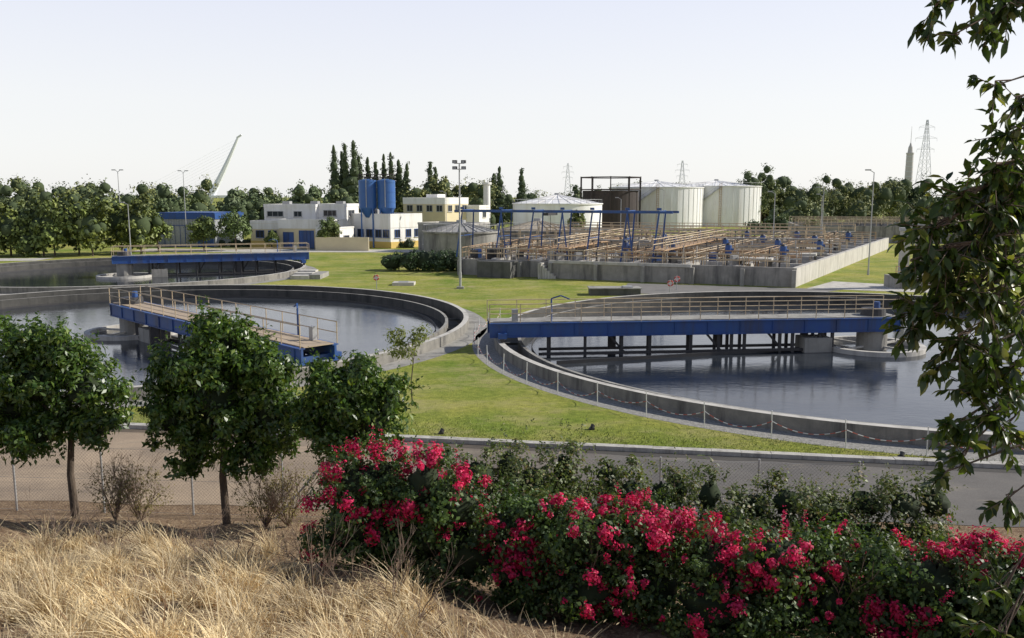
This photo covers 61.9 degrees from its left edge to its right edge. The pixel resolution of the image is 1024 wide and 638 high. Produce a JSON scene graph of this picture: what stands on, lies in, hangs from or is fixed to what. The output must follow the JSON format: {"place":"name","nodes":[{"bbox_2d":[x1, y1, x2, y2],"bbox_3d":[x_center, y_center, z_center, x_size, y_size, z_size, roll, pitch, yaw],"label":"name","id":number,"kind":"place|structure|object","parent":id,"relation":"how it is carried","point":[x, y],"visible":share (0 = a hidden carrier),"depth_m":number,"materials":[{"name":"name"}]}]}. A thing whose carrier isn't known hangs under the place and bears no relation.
{"place":"outdoors","nodes":[
{"label":"outdoors","id":0,"kind":"place"},
{"bbox_2d":[0,249,419,260],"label":"yard pavement","id":1,"kind":"structure","parent":0,"point":[209,250],"depth_m":138.39,"materials":[{"name":"concrete"}]},
{"bbox_2d":[315,237,368,250],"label":"boundary wall","id":2,"kind":"structure","parent":1,"relation":"on","point":[344,243],"depth_m":140.54,"materials":[{"name":"beige paint"}]},
{"bbox_2d":[0,197,1023,637],"bbox_3d":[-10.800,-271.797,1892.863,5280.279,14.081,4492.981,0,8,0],"label":"ground","id":3,"kind":"structure","parent":0,"point":[462,385],"depth_m":34.05,"materials":[{"name":"green plant"}]},
{"bbox_2d":[0,311,140,519],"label":"orange tree","id":4,"kind":"object","parent":3,"relation":"on","point":[35,379],"visible":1,"depth_m":21.61,"materials":[{"name":"green plant"}]},
{"bbox_2d":[0,191,165,256],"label":"tree belt","id":5,"kind":"object","parent":3,"relation":"on","point":[31,231],"visible":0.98,"depth_m":127.37,"materials":[{"name":"green plant"}]},
{"bbox_2d":[111,169,123,249],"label":"street lamp","id":6,"kind":"object","parent":3,"relation":"on","point":[118,183],"visible":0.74,"depth_m":133.28,"materials":[{"name":"grey metal"}]},
{"bbox_2d":[78,449,157,522],"bbox_3d":[-10.299,4.308,21.913,2.783,1.889,1.469,6,10,34],"label":"bare shrub","id":7,"kind":"object","parent":3,"relation":"on","point":[117,509],"visible":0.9,"depth_m":21.82,"materials":[{"name":"brown plant"}]},
{"bbox_2d":[119,202,131,254],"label":"street lamp","id":8,"kind":"object","parent":3,"relation":"on","point":[129,226],"visible":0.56,"depth_m":120.35,"materials":[{"name":"grey metal"}]},
{"bbox_2d":[97,451,181,521],"bbox_3d":[-9.565,4.451,22.179,2.161,1.739,1.842,0,8,0],"label":"bare shrub","id":9,"kind":"object","parent":3,"relation":"on","point":[138,505],"visible":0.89,"depth_m":22.09,"materials":[{"name":"brown plant"}]},
{"bbox_2d":[0,239,308,293],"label":"clarifier tank","id":10,"kind":"object","parent":3,"relation":"on","point":[124,268],"visible":0.8,"depth_m":101.16,"materials":[{"name":"concrete"}]},
{"bbox_2d":[149,211,173,250],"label":"yard tree","id":11,"kind":"object","parent":3,"relation":"on","point":[166,230],"visible":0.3,"depth_m":137.98,"materials":[{"name":"green plant"}]},
{"bbox_2d":[178,170,187,246],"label":"street lamp","id":12,"kind":"object","parent":3,"relation":"on","point":[184,204],"visible":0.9,"depth_m":148.58,"materials":[{"name":"grey metal"}]},
{"bbox_2d":[107,134,265,203],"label":"cable stayed bridge","id":13,"kind":"structure","parent":3,"relation":"on","point":[219,180],"depth_m":885.74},
{"bbox_2d":[157,211,243,246],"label":"blue workshop","id":14,"kind":"structure","parent":3,"relation":"on","point":[176,220],"depth_m":150.42,"materials":[{"name":"paint"}]},
{"bbox_2d":[164,225,213,246],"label":"doors","id":15,"kind":"structure","parent":14,"relation":"in","point":[179,236],"depth_m":150.56,"materials":[{"name":"grey paint"}]},
{"bbox_2d":[183,215,219,250],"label":"yard tree","id":16,"kind":"object","parent":3,"relation":"on","point":[202,228],"visible":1,"depth_m":139.51,"materials":[{"name":"green plant"}]},
{"bbox_2d":[128,295,305,524],"bbox_3d":[-7.025,2.309,21.204,4.910,5.974,3.138,0,8,0],"label":"orange tree","id":17,"kind":"object","parent":3,"relation":"on","point":[203,375],"visible":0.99,"depth_m":20.55,"materials":[{"name":"green plant"}]},
{"bbox_2d":[213,206,252,250],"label":"yard tree","id":18,"kind":"object","parent":3,"relation":"on","point":[234,224],"visible":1,"depth_m":139.48,"materials":[{"name":"green plant"}]},
{"bbox_2d":[0,285,468,406],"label":"clarifier tank","id":19,"kind":"object","parent":3,"relation":"on","point":[129,324],"visible":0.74,"depth_m":63.72,"materials":[{"name":"concrete"}]},
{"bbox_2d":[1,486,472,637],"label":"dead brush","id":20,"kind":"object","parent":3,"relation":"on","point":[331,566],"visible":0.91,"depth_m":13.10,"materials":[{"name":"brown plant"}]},
{"bbox_2d":[0,174,500,241],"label":"tree belt","id":21,"kind":"object","parent":3,"relation":"on","point":[250,204],"visible":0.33,"depth_m":176.18,"materials":[{"name":"green plant"}]},
{"bbox_2d":[225,461,301,526],"bbox_3d":[-6.021,4.187,20.985,1.929,2.012,2.193,-5,10,-31],"label":"bare shrub","id":22,"kind":"object","parent":3,"relation":"on","point":[261,511],"visible":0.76,"depth_m":20.98,"materials":[{"name":"brown plant"}]},
{"bbox_2d":[263,230,279,246],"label":"yard tree","id":23,"kind":"object","parent":3,"relation":"on","point":[272,235],"visible":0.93,"depth_m":145.04,"materials":[{"name":"green plant"}]},
{"bbox_2d":[246,457,331,527],"bbox_3d":[-5.549,4.322,21.281,2.203,1.805,2.352,0,8,0],"label":"bare shrub","id":24,"kind":"object","parent":3,"relation":"on","point":[284,509],"visible":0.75,"depth_m":21.08,"materials":[{"name":"brown plant"}]},
{"bbox_2d":[250,206,358,248],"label":"building","id":25,"kind":"structure","parent":3,"relation":"on","point":[295,227],"depth_m":149.26,"materials":[{"name":"white paint"}]},
{"bbox_2d":[251,241,276,247],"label":"plinth","id":26,"kind":"structure","parent":25,"relation":"attached to","point":[261,245],"depth_m":149.22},
{"bbox_2d":[250,224,278,228],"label":"band","id":27,"kind":"object","parent":25,"relation":"attached to","point":[264,226],"visible":0.71,"depth_m":148.54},
{"bbox_2d":[283,230,314,248],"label":"doors","id":28,"kind":"structure","parent":25,"relation":"attached to","point":[304,236],"depth_m":146.12,"materials":[{"name":"blue paint"}]},
{"bbox_2d":[256,210,354,237],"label":"windows","id":29,"kind":"structure","parent":25,"relation":"attached to","point":[326,213],"depth_m":149.85,"materials":[{"name":"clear glass"}]},
{"bbox_2d":[282,201,345,203],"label":"roof units","id":30,"kind":"object","parent":25,"relation":"on","point":[314,202],"visible":0.64,"depth_m":153.37},
{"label":"roof","id":31,"kind":"object","parent":25,"relation":"on","visible":0},
{"bbox_2d":[250,203,358,223],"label":"parapet","id":32,"kind":"structure","parent":31,"relation":"on","point":[302,205],"depth_m":149.25,"materials":[{"name":"white paint"}]},
{"bbox_2d":[0,511,618,637],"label":"dry grass","id":33,"kind":"structure","parent":3,"relation":"on","point":[54,602],"depth_m":10.72,"materials":[{"name":"plant"}]},
{"bbox_2d":[290,269,328,278],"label":"concrete valve chamber","id":34,"kind":"structure","parent":3,"relation":"on","point":[308,274],"depth_m":93.95,"materials":[{"name":"grey concrete"}]},
{"bbox_2d":[219,238,415,247],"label":"shrubs","id":35,"kind":"object","parent":3,"relation":"on","point":[408,243],"visible":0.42,"depth_m":150.76,"materials":[{"name":"green plant"}]},
{"bbox_2d":[316,215,341,237],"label":"yard tree","id":36,"kind":"object","parent":3,"relation":"on","point":[331,227],"visible":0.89,"depth_m":141.40,"materials":[{"name":"green plant"}]},
{"bbox_2d":[315,228,353,236],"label":"walls","id":37,"kind":"structure","parent":3,"relation":"on","point":[348,231],"depth_m":144.44,"materials":[{"name":"white paint"}]},
{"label":"roof","id":38,"kind":"object","parent":37,"relation":"on","visible":0},
{"bbox_2d":[315,226,353,227],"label":"parapet","id":39,"kind":"structure","parent":38,"relation":"on","point":[341,227],"depth_m":144.99,"materials":[{"name":"white paint"}]},
{"bbox_2d":[279,346,429,469],"bbox_3d":[-3.719,3.025,20.291,3.546,4.788,2.418,0,8,0],"label":"orange tree","id":40,"kind":"object","parent":3,"relation":"on","point":[353,395],"visible":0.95,"depth_m":19.64,"materials":[{"name":"green plant"}]},
{"bbox_2d":[373,274,378,288],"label":"lifebuoy station","id":41,"kind":"object","parent":3,"relation":"on","point":[376,277],"visible":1,"depth_m":82.99,"materials":[{"name":"red plastic"}]},
{"bbox_2d":[358,174,395,247],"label":"lime silos","id":42,"kind":"object","parent":3,"relation":"on","point":[371,192],"visible":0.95,"depth_m":147.32,"materials":[{"name":"blue paint"}]},
{"bbox_2d":[354,227,417,241],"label":"walls","id":43,"kind":"structure","parent":3,"relation":"on","point":[392,234],"depth_m":148.50,"materials":[{"name":"white paint"}]},
{"bbox_2d":[369,241,390,248],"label":"plinth","id":44,"kind":"structure","parent":43,"relation":"attached to","point":[382,244],"depth_m":147.93,"materials":[{"name":"yellow paint"}]},
{"bbox_2d":[354,229,417,238],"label":"windows","id":45,"kind":"structure","parent":43,"relation":"attached to","point":[369,233],"depth_m":148.84,"materials":[{"name":"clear glass"}]},
{"bbox_2d":[351,215,421,227],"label":"fascia","id":46,"kind":"structure","parent":43,"relation":"on","point":[399,221],"depth_m":148.64,"materials":[{"name":"white paint"}]},
{"bbox_2d":[351,213,421,215],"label":"parapet","id":47,"kind":"structure","parent":46,"relation":"on","point":[396,214],"depth_m":149.55,"materials":[{"name":"white paint"}]},
{"bbox_2d":[392,281,415,285],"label":"manhole slab","id":48,"kind":"structure","parent":3,"relation":"on","point":[403,283],"depth_m":86.10,"materials":[{"name":"concrete"}]},
{"bbox_2d":[391,240,417,248],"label":"plinth","id":49,"kind":"structure","parent":3,"relation":"on","point":[394,245],"depth_m":147.73,"materials":[{"name":"yellow paint"}]},
{"bbox_2d":[382,322,433,400],"bbox_3d":[-4.509,1.996,36.622,1.809,3.767,1.808,-7,10,-38],"label":"sapling","id":50,"kind":"object","parent":3,"relation":"on","point":[400,343],"visible":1,"depth_m":36.35,"materials":[{"name":"green plant"}]},
{"bbox_2d":[381,247,458,271],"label":"clipped hedge","id":51,"kind":"object","parent":3,"relation":"on","point":[441,260],"visible":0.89,"depth_m":102.10,"materials":[{"name":"green plant"}]},
{"bbox_2d":[328,140,528,228],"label":"conifer stand","id":52,"kind":"object","parent":3,"relation":"on","point":[347,180],"visible":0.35,"depth_m":221.46,"materials":[{"name":"green plant"}]},
{"bbox_2d":[0,447,860,531],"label":"chain link fence","id":53,"kind":"object","parent":3,"relation":"on","point":[191,482],"visible":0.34,"depth_m":24.00,"materials":[{"name":"metal"}]},
{"bbox_2d":[403,204,467,221],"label":"walls","id":54,"kind":"structure","parent":3,"relation":"on","point":[452,216],"depth_m":182.96,"materials":[{"name":"yellow paint"}]},
{"bbox_2d":[403,200,467,203],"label":"band","id":55,"kind":"object","parent":54,"relation":"attached to","point":[434,201],"visible":0.86,"depth_m":183.25,"materials":[{"name":"white paint"}]},
{"bbox_2d":[426,194,444,196],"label":"stair head","id":56,"kind":"object","parent":55,"relation":"on","point":[435,195],"visible":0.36,"depth_m":185.62},
{"bbox_2d":[406,205,466,211],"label":"windows","id":57,"kind":"structure","parent":54,"relation":"attached to","point":[429,208],"depth_m":183.29,"materials":[{"name":"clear glass"}]},
{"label":"roof","id":58,"kind":"object","parent":54,"relation":"on","visible":0},
{"bbox_2d":[403,197,467,199],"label":"parapet","id":59,"kind":"structure","parent":58,"relation":"on","point":[434,198],"depth_m":183.12,"materials":[{"name":"white paint"}]},
{"bbox_2d":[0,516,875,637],"bbox_3d":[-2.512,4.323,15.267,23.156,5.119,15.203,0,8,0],"label":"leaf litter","id":60,"kind":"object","parent":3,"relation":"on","point":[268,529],"visible":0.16,"depth_m":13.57,"materials":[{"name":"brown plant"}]},
{"bbox_2d":[418,224,489,250],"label":"walls","id":61,"kind":"structure","parent":3,"relation":"on","point":[420,236],"depth_m":139.05,"materials":[{"name":"concrete"}]},
{"bbox_2d":[452,160,465,288],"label":"floodlight mast","id":62,"kind":"object","parent":3,"relation":"on","point":[460,286],"visible":1,"depth_m":82.46,"materials":[{"name":"metal"}]},
{"bbox_2d":[422,220,499,256],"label":"thickener tank","id":63,"kind":"object","parent":3,"relation":"on","point":[441,237],"visible":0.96,"depth_m":123.21,"materials":[{"name":"concrete"}]},
{"bbox_2d":[466,207,488,221],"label":"walls","id":64,"kind":"structure","parent":3,"relation":"on","point":[478,216],"depth_m":187.65,"materials":[{"name":"white paint"}]},
{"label":"roof","id":65,"kind":"object","parent":64,"relation":"on","visible":0},
{"bbox_2d":[467,205,488,207],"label":"parapet","id":66,"kind":"structure","parent":65,"relation":"on","point":[476,206],"depth_m":187.20,"materials":[{"name":"white paint"}]},
{"bbox_2d":[482,182,491,221],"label":"white vent tower","id":67,"kind":"structure","parent":3,"relation":"on","point":[486,193],"depth_m":202.25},
{"bbox_2d":[0,265,1023,461],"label":"gravel margin","id":68,"kind":"object","parent":3,"relation":"on","point":[483,339],"visible":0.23,"depth_m":36.77,"materials":[{"name":"gravel"}]},
{"bbox_2d":[497,218,580,246],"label":"thickener tank","id":69,"kind":"object","parent":3,"relation":"on","point":[527,225],"visible":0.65,"depth_m":133.31,"materials":[{"name":"concrete"}]},
{"bbox_2d":[512,193,602,233],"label":"sludge tank","id":70,"kind":"object","parent":3,"relation":"on","point":[556,201],"visible":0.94,"depth_m":195.41,"materials":[{"name":"white metal"}]},
{"bbox_2d":[120,403,1005,460],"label":"lawn tufts","id":71,"kind":"object","parent":3,"relation":"on","point":[811,448],"visible":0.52,"depth_m":31.99,"materials":[{"name":"green plant"}]},
{"bbox_2d":[116,423,1023,469],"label":"road kerb","id":72,"kind":"structure","parent":3,"relation":"on","point":[758,454],"depth_m":29.87,"materials":[{"name":"concrete"}]},
{"bbox_2d":[567,213,585,226],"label":"yard tree","id":73,"kind":"object","parent":3,"relation":"on","point":[576,217],"visible":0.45,"depth_m":168.33,"materials":[{"name":"green plant"}]},
{"bbox_2d":[580,176,640,227],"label":"gas holder","id":74,"kind":"object","parent":3,"relation":"on","point":[631,200],"visible":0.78,"depth_m":223.28,"materials":[{"name":"metal"}]},
{"bbox_2d":[587,285,641,295],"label":"concrete valve chamber","id":75,"kind":"object","parent":3,"relation":"on","point":[624,290],"visible":0.98,"depth_m":77.57,"materials":[{"name":"grey concrete"}]},
{"bbox_2d":[611,180,703,227],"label":"digester tank","id":76,"kind":"object","parent":3,"relation":"on","point":[685,200],"visible":0.76,"depth_m":237.61,"materials":[{"name":"white metal"}]},
{"bbox_2d":[295,426,1023,637],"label":"bougainvillea hedge","id":77,"kind":"object","parent":3,"relation":"on","point":[616,557],"visible":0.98,"depth_m":12.82,"materials":[{"name":"green plant"}]},
{"bbox_2d":[667,280,673,292],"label":"lifebuoy station","id":78,"kind":"object","parent":3,"relation":"on","point":[670,283],"visible":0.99,"depth_m":77.59,"materials":[{"name":"red plastic"}]},
{"bbox_2d":[457,222,888,287],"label":"aeration basin","id":79,"kind":"object","parent":3,"relation":"on","point":[796,258],"visible":0.94,"depth_m":96.11,"materials":[{"name":"concrete"}]},
{"bbox_2d":[454,207,678,262],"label":"hoist gantry","id":80,"kind":"object","parent":79,"relation":"on","point":[562,210],"visible":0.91,"depth_m":96.82,"materials":[{"name":"blue metal"}]},
{"bbox_2d":[438,418,996,598],"bbox_3d":[3.711,4.080,17.398,11.519,3.561,3.671,1,8,5],"label":"shrub row","id":81,"kind":"object","parent":3,"relation":"on","point":[905,506],"visible":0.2,"depth_m":17.74,"materials":[{"name":"green plant"}]},
{"bbox_2d":[687,179,761,226],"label":"digester tank","id":82,"kind":"object","parent":3,"relation":"on","point":[727,202],"visible":0.68,"depth_m":247.49,"materials":[{"name":"white metal"}]},
{"bbox_2d":[460,163,1023,233],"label":"tree belt","id":83,"kind":"object","parent":3,"relation":"on","point":[790,200],"visible":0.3,"depth_m":258.90,"materials":[{"name":"green plant"}]},
{"bbox_2d":[474,312,1023,459],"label":"post and chain fence","id":84,"kind":"object","parent":3,"relation":"on","point":[646,401],"visible":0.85,"depth_m":33.59,"materials":[{"name":"grey metal"}]},
{"bbox_2d":[487,291,1023,452],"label":"clarifier tank","id":85,"kind":"object","parent":3,"relation":"on","point":[814,362],"visible":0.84,"depth_m":49.34,"materials":[{"name":"concrete"}]},
{"bbox_2d":[768,191,775,239],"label":"street lamp","id":86,"kind":"object","parent":3,"relation":"on","point":[774,214],"visible":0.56,"depth_m":117.09,"materials":[{"name":"grey metal"}]},
{"bbox_2d":[627,281,928,293],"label":"paved yard","id":87,"kind":"structure","parent":3,"relation":"on","point":[666,288],"depth_m":83.32,"materials":[{"name":"concrete"}]},
{"bbox_2d":[674,276,679,289],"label":"lifebuoy station","id":88,"kind":"object","parent":87,"relation":"on","point":[676,279],"visible":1,"depth_m":81.70,"materials":[{"name":"red plastic"}]},
{"bbox_2d":[884,223,930,288],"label":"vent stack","id":89,"kind":"object","parent":87,"relation":"on","point":[890,281],"visible":0.3,"depth_m":83.64,"materials":[{"name":"concrete"}]},
{"bbox_2d":[802,217,821,225],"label":"yard tree","id":90,"kind":"object","parent":3,"relation":"on","point":[811,224],"visible":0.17,"depth_m":178.56,"materials":[{"name":"green plant"}]},
{"bbox_2d":[817,187,823,238],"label":"street lamp","id":91,"kind":"object","parent":3,"relation":"on","point":[822,211],"visible":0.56,"depth_m":129.01,"materials":[{"name":"grey metal"}]},
{"bbox_2d":[865,169,874,274],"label":"street lamp","id":92,"kind":"object","parent":3,"relation":"on","point":[868,270],"visible":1,"depth_m":96.96,"materials":[{"name":"grey metal"}]},
{"bbox_2d":[788,216,1004,243],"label":"settling basin","id":93,"kind":"object","parent":3,"relation":"on","point":[863,223],"visible":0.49,"depth_m":166.22,"materials":[{"name":"concrete"}]},
{"bbox_2d":[897,451,904,456],"bbox_3d":[13.519,4.696,29.607,0.239,0.229,0.219,0,8,0],"label":"garden spotlight","id":94,"kind":"object","parent":3,"relation":"on","point":[902,454],"visible":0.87,"depth_m":29.55,"materials":[{"name":"metal"}]},
{"bbox_2d":[888,203,927,221],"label":"yard tree","id":95,"kind":"object","parent":3,"relation":"on","point":[906,216],"visible":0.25,"depth_m":188.12,"materials":[{"name":"green plant"}]},
{"bbox_2d":[914,120,934,193],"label":"electricity pylon","id":96,"kind":"object","parent":3,"relation":"on","point":[927,131],"visible":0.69,"depth_m":490.34,"materials":[{"name":"grey metal"}]},
{"bbox_2d":[879,0,1023,637],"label":"overhanging tree","id":97,"kind":"object","parent":3,"relation":"on","point":[998,212],"visible":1,"depth_m":5.00,"materials":[{"name":"green plant"}]},
{"bbox_2d":[0,429,1023,526],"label":"service road","id":98,"kind":"structure","parent":0,"point":[983,485],"depth_m":27.78,"materials":[{"name":"grey asphalt"}]},
{"bbox_2d":[0,0,1023,196],"label":"sky","id":99,"kind":"structure","parent":0,"point":[807,90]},
{"bbox_2d":[563,163,572,194],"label":"electricity pylon","id":100,"kind":"object","parent":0,"point":[566,177],"visible":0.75,"depth_m":610.97,"materials":[{"name":"grey metal"}]},
{"bbox_2d":[679,161,686,182],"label":"electricity pylon","id":101,"kind":"object","parent":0,"point":[683,174],"visible":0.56,"depth_m":590.71,"materials":[{"name":"grey metal"}]},
{"bbox_2d":[904,130,913,181],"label":"slender tower","id":102,"kind":"structure","parent":0,"point":[909,165],"depth_m":687.11,"materials":[{"name":"grey concrete"}]},
{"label":"roof","id":103,"kind":"object","parent":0,"visible":0},
{"bbox_2d":[417,221,489,224],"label":"parapet","id":104,"kind":"structure","parent":103,"relation":"on","point":[437,223],"depth_m":138.66,"materials":[{"name":"concrete"}]}
]}

